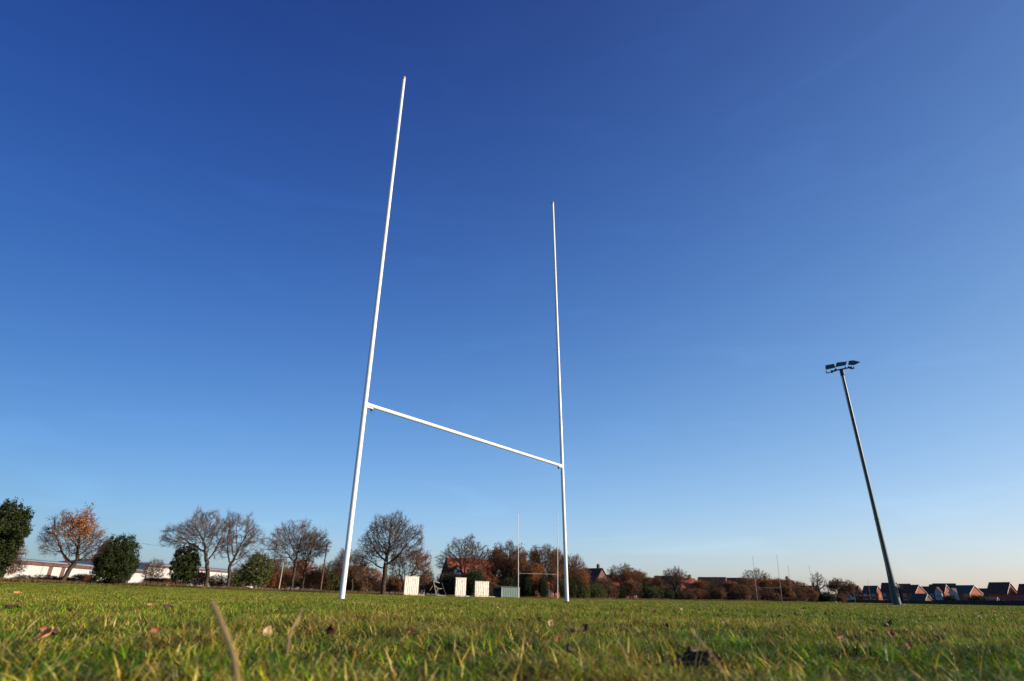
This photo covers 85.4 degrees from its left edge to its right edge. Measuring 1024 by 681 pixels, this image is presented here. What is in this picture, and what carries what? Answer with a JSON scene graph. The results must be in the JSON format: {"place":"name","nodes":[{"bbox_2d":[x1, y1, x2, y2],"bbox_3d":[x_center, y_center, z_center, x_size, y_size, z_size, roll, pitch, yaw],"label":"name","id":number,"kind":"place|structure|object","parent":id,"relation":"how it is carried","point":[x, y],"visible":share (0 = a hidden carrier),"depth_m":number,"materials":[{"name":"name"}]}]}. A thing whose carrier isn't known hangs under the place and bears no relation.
{"place":"outdoors","nodes":[
{"label":"outdoors","id":0,"kind":"place"},
{"bbox_2d":[0,577,829,601],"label":"rough grass","id":1,"kind":"structure","parent":0,"point":[140,583],"depth_m":88.17,"materials":[{"name":"green plant"}]},
{"bbox_2d":[0,581,1023,680],"bbox_3d":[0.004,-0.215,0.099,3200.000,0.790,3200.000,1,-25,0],"label":"playing field","id":2,"kind":"structure","parent":0,"point":[120,657],"depth_m":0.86,"materials":[{"name":"green plant"}]},
{"bbox_2d":[0,545,27,577],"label":"woodland tree","id":3,"kind":"object","parent":2,"relation":"on","point":[16,566],"visible":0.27,"depth_m":85.18,"materials":[{"name":"plant"}]},
{"bbox_2d":[0,496,34,577],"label":"evergreen tree","id":4,"kind":"object","parent":2,"relation":"on","point":[15,528],"visible":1,"depth_m":65.65,"materials":[{"name":"green plant"}]},
{"bbox_2d":[29,626,53,643],"bbox_3d":[-0.779,0.490,0.914,0.025,0.043,0.014,7,-59,42],"label":"fallen leaf","id":5,"kind":"object","parent":2,"relation":"on","point":[45,633],"visible":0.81,"depth_m":0.92,"materials":[{"name":"plant"}]},
{"bbox_2d":[35,502,113,581],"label":"oak tree","id":6,"kind":"object","parent":2,"relation":"on","point":[81,523],"visible":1,"depth_m":73.60,"materials":[{"name":"brown plant"}]},
{"bbox_2d":[4,558,147,582],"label":"warehouse","id":7,"kind":"structure","parent":2,"relation":"on","point":[44,567],"depth_m":106.22,"materials":[{"name":"beige metal"}]},
{"bbox_2d":[71,573,93,581],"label":"shrub","id":8,"kind":"object","parent":2,"relation":"on","point":[82,577],"visible":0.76,"depth_m":80.38,"materials":[{"name":"plant"}]},
{"bbox_2d":[88,532,141,584],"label":"evergreen tree","id":9,"kind":"object","parent":2,"relation":"on","point":[121,563],"visible":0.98,"depth_m":76.28,"materials":[{"name":"green plant"}]},
{"bbox_2d":[140,556,166,580],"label":"woodland tree","id":10,"kind":"object","parent":2,"relation":"on","point":[159,565],"visible":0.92,"depth_m":106.74,"materials":[{"name":"brown plant"}]},
{"bbox_2d":[58,560,263,588],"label":"warehouse","id":11,"kind":"structure","parent":2,"relation":"on","point":[219,571],"depth_m":158.83,"materials":[{"name":"beige"}]},
{"bbox_2d":[166,545,201,584],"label":"holly tree","id":12,"kind":"object","parent":2,"relation":"on","point":[184,568],"visible":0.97,"depth_m":87.14,"materials":[{"name":"green plant"}]},
{"bbox_2d":[158,509,236,586],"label":"oak tree","id":13,"kind":"object","parent":2,"relation":"on","point":[213,531],"visible":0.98,"depth_m":88.16,"materials":[{"name":"brown plant"}]},
{"bbox_2d":[186,569,211,585],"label":"shrub","id":14,"kind":"object","parent":2,"relation":"on","point":[199,578],"visible":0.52,"depth_m":100.90,"materials":[{"name":"plant"}]},
{"bbox_2d":[208,573,227,586],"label":"shrub","id":15,"kind":"object","parent":2,"relation":"on","point":[213,582],"visible":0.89,"depth_m":98.29,"materials":[{"name":"plant"}]},
{"bbox_2d":[210,600,240,680],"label":"dead stalk","id":16,"kind":"object","parent":2,"relation":"on","point":[227,640],"visible":1,"depth_m":0.31,"materials":[{"name":"beige plant"}]},
{"bbox_2d":[225,565,250,587],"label":"shrub","id":17,"kind":"object","parent":2,"relation":"on","point":[235,580],"visible":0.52,"depth_m":97.64,"materials":[{"name":"green plant"}]},
{"bbox_2d":[217,511,266,587],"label":"oak tree","id":18,"kind":"object","parent":2,"relation":"on","point":[248,540],"visible":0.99,"depth_m":91.97,"materials":[{"name":"brown plant"}]},
{"bbox_2d":[240,550,274,588],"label":"holly tree","id":19,"kind":"object","parent":2,"relation":"on","point":[261,563],"visible":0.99,"depth_m":92.83,"materials":[{"name":"green plant"}]},
{"bbox_2d":[263,572,288,588],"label":"shrub","id":20,"kind":"object","parent":2,"relation":"on","point":[274,581],"visible":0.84,"depth_m":109.92,"materials":[{"name":"plant"}]},
{"bbox_2d":[271,556,292,575],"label":"woodland tree","id":21,"kind":"object","parent":2,"relation":"on","point":[277,563],"visible":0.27,"depth_m":120.69,"materials":[{"name":"plant"}]},
{"bbox_2d":[278,568,301,588],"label":"shrub","id":22,"kind":"object","parent":2,"relation":"on","point":[285,573],"visible":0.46,"depth_m":115.68,"materials":[{"name":"plant"}]},
{"bbox_2d":[286,608,303,656],"bbox_3d":[-0.214,0.285,0.545,0.005,0.040,0.061,6,-25,-10],"label":"dead stalk","id":23,"kind":"object","parent":2,"relation":"on","point":[287,650],"visible":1,"depth_m":0.53,"materials":[{"name":"plant"}]},
{"bbox_2d":[262,519,328,589],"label":"oak tree","id":24,"kind":"object","parent":2,"relation":"on","point":[309,535],"visible":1,"depth_m":100.46,"materials":[{"name":"brown plant"}]},
{"bbox_2d":[287,563,311,588],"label":"shrub","id":25,"kind":"object","parent":2,"relation":"on","point":[300,569],"visible":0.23,"depth_m":122.98,"materials":[{"name":"plant"}]},
{"bbox_2d":[290,526,331,589],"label":"oak tree","id":26,"kind":"object","parent":2,"relation":"on","point":[305,561],"visible":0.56,"depth_m":102.55,"materials":[{"name":"brown plant"}]},
{"bbox_2d":[297,568,329,589],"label":"shrub","id":27,"kind":"object","parent":2,"relation":"on","point":[312,579],"visible":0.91,"depth_m":112.36,"materials":[{"name":"brown plant"}]},
{"bbox_2d":[318,568,341,590],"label":"shrub","id":28,"kind":"object","parent":2,"relation":"on","point":[334,583],"visible":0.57,"depth_m":114.69,"materials":[{"name":"green plant"}]},
{"bbox_2d":[329,546,371,590],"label":"oak tree","id":29,"kind":"object","parent":2,"relation":"on","point":[339,565],"visible":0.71,"depth_m":111.36,"materials":[{"name":"brown plant"}]},
{"bbox_2d":[345,574,358,591],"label":"shrub","id":30,"kind":"object","parent":2,"relation":"on","point":[348,585],"visible":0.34,"depth_m":118.63,"materials":[{"name":"brown plant"}]},
{"bbox_2d":[353,576,380,591],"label":"shrub","id":31,"kind":"object","parent":2,"relation":"on","point":[363,586],"visible":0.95,"depth_m":114.73,"materials":[{"name":"brown plant"}]},
{"bbox_2d":[358,567,382,591],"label":"woodland tree","id":32,"kind":"object","parent":2,"relation":"on","point":[376,575],"visible":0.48,"depth_m":125.05,"materials":[{"name":"plant"}]},
{"bbox_2d":[351,509,426,594],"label":"oak tree","id":33,"kind":"object","parent":2,"relation":"on","point":[388,550],"visible":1,"depth_m":102.73,"materials":[{"name":"brown plant"}]},
{"bbox_2d":[385,576,409,592],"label":"shrub","id":34,"kind":"object","parent":2,"relation":"on","point":[397,582],"visible":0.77,"depth_m":124.50,"materials":[{"name":"plant"}]},
{"bbox_2d":[388,548,433,591],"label":"oak tree","id":35,"kind":"object","parent":2,"relation":"on","point":[420,563],"visible":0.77,"depth_m":116.39,"materials":[{"name":"brown plant"}]},
{"bbox_2d":[403,576,419,594],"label":"sight screen","id":36,"kind":"object","parent":2,"relation":"on","point":[413,584],"visible":0.98,"depth_m":88.43,"materials":[{"name":"wood"}]},
{"bbox_2d":[425,579,441,593],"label":"shrub","id":37,"kind":"object","parent":2,"relation":"on","point":[432,590],"visible":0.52,"depth_m":133.26,"materials":[{"name":"plant"}]},
{"bbox_2d":[438,573,460,594],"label":"shrub","id":38,"kind":"object","parent":2,"relation":"on","point":[449,584],"visible":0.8,"depth_m":130.95,"materials":[{"name":"green plant"}]},
{"bbox_2d":[339,76,569,601],"bbox_3d":[-0.603,-0.159,12.480,0.265,11.132,6.156,-18,-31,35],"label":"rugby goal","id":39,"kind":"object","parent":2,"relation":"on","point":[366,405],"visible":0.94,"depth_m":10.75,"materials":[{"name":"white paint"}]},
{"bbox_2d":[454,577,471,596],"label":"sight screen","id":40,"kind":"object","parent":2,"relation":"on","point":[458,587],"visible":1,"depth_m":90.12,"materials":[{"name":"wood"}]},
{"bbox_2d":[434,533,492,576],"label":"oak tree","id":41,"kind":"object","parent":2,"relation":"on","point":[475,556],"visible":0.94,"depth_m":138.92,"materials":[{"name":"brown plant"}]},
{"bbox_2d":[439,557,502,594],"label":"brick house","id":42,"kind":"structure","parent":2,"relation":"on","point":[460,575],"depth_m":158.32,"materials":[{"name":"red ceramic"}]},
{"bbox_2d":[460,568,485,595],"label":"shrub","id":43,"kind":"object","parent":2,"relation":"on","point":[473,578],"visible":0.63,"depth_m":128.60,"materials":[{"name":"green plant"}]},
{"bbox_2d":[474,581,494,596],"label":"sight screen","id":44,"kind":"object","parent":2,"relation":"on","point":[482,591],"visible":0.99,"depth_m":91.13,"materials":[{"name":"wood"}]},
{"bbox_2d":[483,546,506,584],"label":"woodland tree","id":45,"kind":"object","parent":2,"relation":"on","point":[491,574],"visible":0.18,"depth_m":152.10,"materials":[{"name":"plant"}]},
{"bbox_2d":[493,586,519,597],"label":"steel store","id":46,"kind":"structure","parent":2,"relation":"on","point":[505,591],"depth_m":117.84,"materials":[{"name":"green"}]},
{"bbox_2d":[488,538,527,579],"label":"oak tree","id":47,"kind":"object","parent":2,"relation":"on","point":[512,553],"visible":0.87,"depth_m":138.79,"materials":[{"name":"brown plant"}]},
{"bbox_2d":[496,577,520,589],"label":"shrub","id":48,"kind":"object","parent":2,"relation":"on","point":[508,582],"visible":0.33,"depth_m":132.82,"materials":[{"name":"green plant"}]},
{"bbox_2d":[500,557,525,590],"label":"woodland tree","id":49,"kind":"object","parent":2,"relation":"on","point":[521,574],"visible":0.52,"depth_m":137.11,"materials":[{"name":"plant"}]},
{"bbox_2d":[523,578,532,596],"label":"shrub","id":50,"kind":"object","parent":2,"relation":"on","point":[527,588],"visible":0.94,"depth_m":132.80,"materials":[{"name":"green plant"}]},
{"bbox_2d":[526,568,539,596],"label":"woodland tree","id":51,"kind":"object","parent":2,"relation":"on","point":[535,581],"visible":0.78,"depth_m":134.93,"materials":[{"name":"plant"}]},
{"bbox_2d":[523,561,545,596],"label":"woodland tree","id":52,"kind":"object","parent":2,"relation":"on","point":[531,567],"visible":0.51,"depth_m":137.73,"materials":[{"name":"plant"}]},
{"bbox_2d":[518,512,557,598],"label":"rugby goal","id":53,"kind":"object","parent":2,"relation":"on","point":[530,573],"visible":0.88,"depth_m":75.45,"materials":[{"name":"white"}]},
{"bbox_2d":[538,575,548,596],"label":"shrub","id":54,"kind":"object","parent":2,"relation":"on","point":[543,589],"visible":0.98,"depth_m":132.70,"materials":[{"name":"green plant"}]},
{"bbox_2d":[527,543,563,579],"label":"oak tree","id":55,"kind":"object","parent":2,"relation":"on","point":[541,552],"visible":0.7,"depth_m":143.52,"materials":[{"name":"brown plant"}]},
{"bbox_2d":[548,568,561,596],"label":"woodland tree","id":56,"kind":"object","parent":2,"relation":"on","point":[552,577],"visible":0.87,"depth_m":136.06,"materials":[{"name":"plant"}]},
{"bbox_2d":[559,577,568,597],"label":"shrub","id":57,"kind":"object","parent":2,"relation":"on","point":[562,587],"visible":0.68,"depth_m":134.31,"materials":[{"name":"green plant"}]},
{"bbox_2d":[559,575,578,597],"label":"shrub","id":58,"kind":"object","parent":2,"relation":"on","point":[572,587],"visible":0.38,"depth_m":140.72,"materials":[{"name":"green plant"}]},
{"bbox_2d":[561,554,591,581],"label":"oak tree","id":59,"kind":"object","parent":2,"relation":"on","point":[576,563],"visible":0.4,"depth_m":151.72,"materials":[{"name":"brown plant"}]},
{"bbox_2d":[569,567,588,591],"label":"woodland tree","id":60,"kind":"object","parent":2,"relation":"on","point":[579,573],"visible":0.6,"depth_m":145.65,"materials":[{"name":"plant"}]},
{"bbox_2d":[575,582,590,597],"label":"shrub","id":61,"kind":"object","parent":2,"relation":"on","point":[580,593],"visible":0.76,"depth_m":143.81,"materials":[{"name":"green plant"}]},
{"bbox_2d":[584,564,610,598],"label":"brick house","id":62,"kind":"structure","parent":2,"relation":"on","point":[597,572],"depth_m":174.79,"materials":[{"name":"brown tile"}]},
{"bbox_2d":[589,582,606,597],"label":"shrub","id":63,"kind":"object","parent":2,"relation":"on","point":[597,590],"visible":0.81,"depth_m":147.86,"materials":[{"name":"green plant"}]},
{"bbox_2d":[598,578,619,597],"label":"shrub","id":64,"kind":"object","parent":2,"relation":"on","point":[609,590],"visible":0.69,"depth_m":151.19,"materials":[{"name":"plant"}]},
{"bbox_2d":[611,583,628,598],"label":"shrub","id":65,"kind":"object","parent":2,"relation":"on","point":[623,593],"visible":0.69,"depth_m":153.21,"materials":[{"name":"green plant"}]},
{"bbox_2d":[606,563,640,585],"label":"oak tree","id":66,"kind":"object","parent":2,"relation":"on","point":[626,575],"visible":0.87,"depth_m":166.83,"materials":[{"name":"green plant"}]},
{"bbox_2d":[622,577,645,598],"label":"shrub","id":67,"kind":"object","parent":2,"relation":"on","point":[631,585],"visible":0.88,"depth_m":154.74,"materials":[{"name":"plant"}]},
{"bbox_2d":[641,576,661,588],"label":"woodland tree","id":68,"kind":"object","parent":2,"relation":"on","point":[647,580],"visible":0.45,"depth_m":165.12,"materials":[{"name":"plant"}]},
{"bbox_2d":[641,585,663,598],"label":"shrub","id":69,"kind":"object","parent":2,"relation":"on","point":[654,592],"visible":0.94,"depth_m":154.91,"materials":[{"name":"green plant"}]},
{"bbox_2d":[659,587,675,598],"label":"shrub","id":70,"kind":"object","parent":2,"relation":"on","point":[668,593],"visible":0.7,"depth_m":155.81,"materials":[{"name":"green plant"}]},
{"bbox_2d":[662,566,690,599],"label":"oak tree","id":71,"kind":"object","parent":2,"relation":"on","point":[672,575],"visible":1,"depth_m":163.66,"materials":[{"name":"brown plant"}]},
{"bbox_2d":[675,587,696,599],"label":"shrub","id":72,"kind":"object","parent":2,"relation":"on","point":[687,593],"visible":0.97,"depth_m":161.34,"materials":[{"name":"plant"}]},
{"bbox_2d":[660,648,711,667],"bbox_3d":[0.248,0.472,0.816,0.089,0.037,0.058,-8,-26,18],"label":"fallen leaf","id":73,"kind":"object","parent":2,"relation":"on","point":[706,655],"visible":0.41,"depth_m":0.83,"materials":[{"name":"black plant"}]},
{"bbox_2d":[688,587,708,599],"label":"shrub","id":74,"kind":"object","parent":2,"relation":"on","point":[699,593],"visible":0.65,"depth_m":164.09,"materials":[{"name":"plant"}]},
{"bbox_2d":[689,579,710,599],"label":"woodland tree","id":75,"kind":"object","parent":2,"relation":"on","point":[700,584],"visible":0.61,"depth_m":169.41,"materials":[{"name":"plant"}]},
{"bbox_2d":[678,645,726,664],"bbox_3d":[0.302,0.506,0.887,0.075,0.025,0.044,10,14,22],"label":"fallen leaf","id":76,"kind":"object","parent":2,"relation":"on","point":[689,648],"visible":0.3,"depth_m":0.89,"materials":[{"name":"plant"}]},
{"bbox_2d":[698,577,726,588],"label":"brick house","id":77,"kind":"structure","parent":2,"relation":"on","point":[710,578],"depth_m":198.80,"materials":[{"name":"brown tile"}]},
{"bbox_2d":[708,585,728,599],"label":"shrub","id":78,"kind":"object","parent":2,"relation":"on","point":[720,594],"visible":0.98,"depth_m":164.24,"materials":[{"name":"plant"}]},
{"bbox_2d":[708,578,728,591],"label":"woodland tree","id":79,"kind":"object","parent":2,"relation":"on","point":[718,584],"visible":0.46,"depth_m":173.09,"materials":[{"name":"plant"}]},
{"bbox_2d":[722,579,742,599],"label":"woodland tree","id":80,"kind":"object","parent":2,"relation":"on","point":[729,587],"visible":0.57,"depth_m":170.98,"materials":[{"name":"plant"}]},
{"bbox_2d":[730,583,751,599],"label":"shrub","id":81,"kind":"object","parent":2,"relation":"on","point":[743,593],"visible":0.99,"depth_m":165.88,"materials":[{"name":"plant"}]},
{"bbox_2d":[736,576,758,598],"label":"woodland tree","id":82,"kind":"object","parent":2,"relation":"on","point":[747,583],"visible":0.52,"depth_m":174.79,"materials":[{"name":"plant"}]},
{"bbox_2d":[673,597,823,601],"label":"boundary fence","id":83,"kind":"object","parent":2,"relation":"on","point":[808,600],"visible":0.16,"depth_m":176.87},
{"bbox_2d":[742,586,760,600],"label":"shrub","id":84,"kind":"object","parent":2,"relation":"on","point":[754,596],"visible":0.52,"depth_m":169.04,"materials":[{"name":"plant"}]},
{"bbox_2d":[743,566,772,586],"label":"oak tree","id":85,"kind":"object","parent":2,"relation":"on","point":[759,577],"visible":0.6,"depth_m":200.07,"materials":[{"name":"brown plant"}]},
{"bbox_2d":[756,577,776,592],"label":"woodland tree","id":86,"kind":"object","parent":2,"relation":"on","point":[765,583],"visible":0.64,"depth_m":180.40,"materials":[{"name":"plant"}]},
{"bbox_2d":[757,587,781,600],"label":"shrub","id":87,"kind":"object","parent":2,"relation":"on","point":[770,595],"visible":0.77,"depth_m":170.44,"materials":[{"name":"plant"}]},
{"bbox_2d":[773,584,796,600],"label":"shrub","id":88,"kind":"object","parent":2,"relation":"on","point":[784,590],"visible":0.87,"depth_m":172.13,"materials":[{"name":"plant"}]},
{"bbox_2d":[773,577,799,598],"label":"woodland tree","id":89,"kind":"object","parent":2,"relation":"on","point":[786,582],"visible":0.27,"depth_m":182.99,"materials":[{"name":"plant"}]},
{"bbox_2d":[791,585,808,600],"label":"shrub","id":90,"kind":"object","parent":2,"relation":"on","point":[802,595],"visible":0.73,"depth_m":173.97,"materials":[{"name":"plant"}]},
{"bbox_2d":[803,587,819,601],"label":"shrub","id":91,"kind":"object","parent":2,"relation":"on","point":[813,594],"visible":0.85,"depth_m":176.92,"materials":[{"name":"plant"}]},
{"bbox_2d":[809,571,827,592],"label":"lone tree","id":92,"kind":"object","parent":2,"relation":"on","point":[817,582],"visible":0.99,"depth_m":195.91,"materials":[{"name":"plant"}]},
{"bbox_2d":[818,591,836,601],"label":"shrub","id":93,"kind":"object","parent":2,"relation":"on","point":[827,596],"visible":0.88,"depth_m":180.33,"materials":[{"name":"green plant"}]},
{"bbox_2d":[826,578,856,595],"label":"oak tree","id":94,"kind":"object","parent":2,"relation":"on","point":[833,586],"visible":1,"depth_m":200.25,"materials":[{"name":"brown plant"}]},
{"bbox_2d":[842,586,863,599],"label":"brick house","id":95,"kind":"structure","parent":2,"relation":"on","point":[858,594],"depth_m":303.51,"materials":[{"name":"brown tile"}]},
{"bbox_2d":[825,360,905,604],"bbox_3d":[22.689,8.333,35.229,2.158,15.394,0.919,-14,-29,29],"label":"floodlight mast","id":96,"kind":"object","parent":2,"relation":"on","point":[895,597],"visible":0.9,"depth_m":34.68,"materials":[{"name":"metal"}]},
{"bbox_2d":[862,586,882,599],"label":"brick house","id":97,"kind":"structure","parent":2,"relation":"on","point":[874,593],"depth_m":297.99,"materials":[{"name":"grey tile"}]},
{"bbox_2d":[844,599,932,603],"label":"boundary fence","id":98,"kind":"object","parent":2,"relation":"on","point":[890,601],"visible":0.52,"depth_m":228.04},
{"bbox_2d":[880,583,902,599],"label":"brick house","id":99,"kind":"structure","parent":2,"relation":"on","point":[885,591],"depth_m":291.20,"materials":[{"name":"brown tile"}]},
{"bbox_2d":[900,585,926,600],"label":"brick house","id":100,"kind":"structure","parent":2,"relation":"on","point":[906,591],"depth_m":284.94,"materials":[{"name":"brown tile"}]},
{"bbox_2d":[909,593,931,600],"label":"garage","id":101,"kind":"structure","parent":2,"relation":"on","point":[919,597],"depth_m":249.86,"materials":[{"name":"brown brick"}]},
{"bbox_2d":[927,584,949,599],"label":"brick house","id":102,"kind":"structure","parent":2,"relation":"on","point":[937,591],"depth_m":268.76,"materials":[{"name":"grey tile"}]},
{"bbox_2d":[948,585,982,599],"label":"brick house","id":103,"kind":"structure","parent":2,"relation":"on","point":[961,592],"depth_m":257.38,"materials":[{"name":"grey tile"}]},
{"bbox_2d":[932,600,1023,605],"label":"boundary fence","id":104,"kind":"object","parent":2,"relation":"on","point":[990,602],"visible":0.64,"depth_m":190.27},
{"bbox_2d":[986,582,1016,599],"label":"brick house","id":105,"kind":"structure","parent":2,"relation":"on","point":[1001,590],"depth_m":225.73,"materials":[{"name":"brown tile"}]},
{"bbox_2d":[1006,595,1023,600],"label":"garage","id":106,"kind":"structure","parent":2,"relation":"on","point":[1015,597],"depth_m":200.32,"materials":[{"name":"red brick"}]},
{"bbox_2d":[0,0,1023,594],"label":"sky","id":107,"kind":"structure","parent":0,"point":[751,198],"materials":[{"name":"blue"}]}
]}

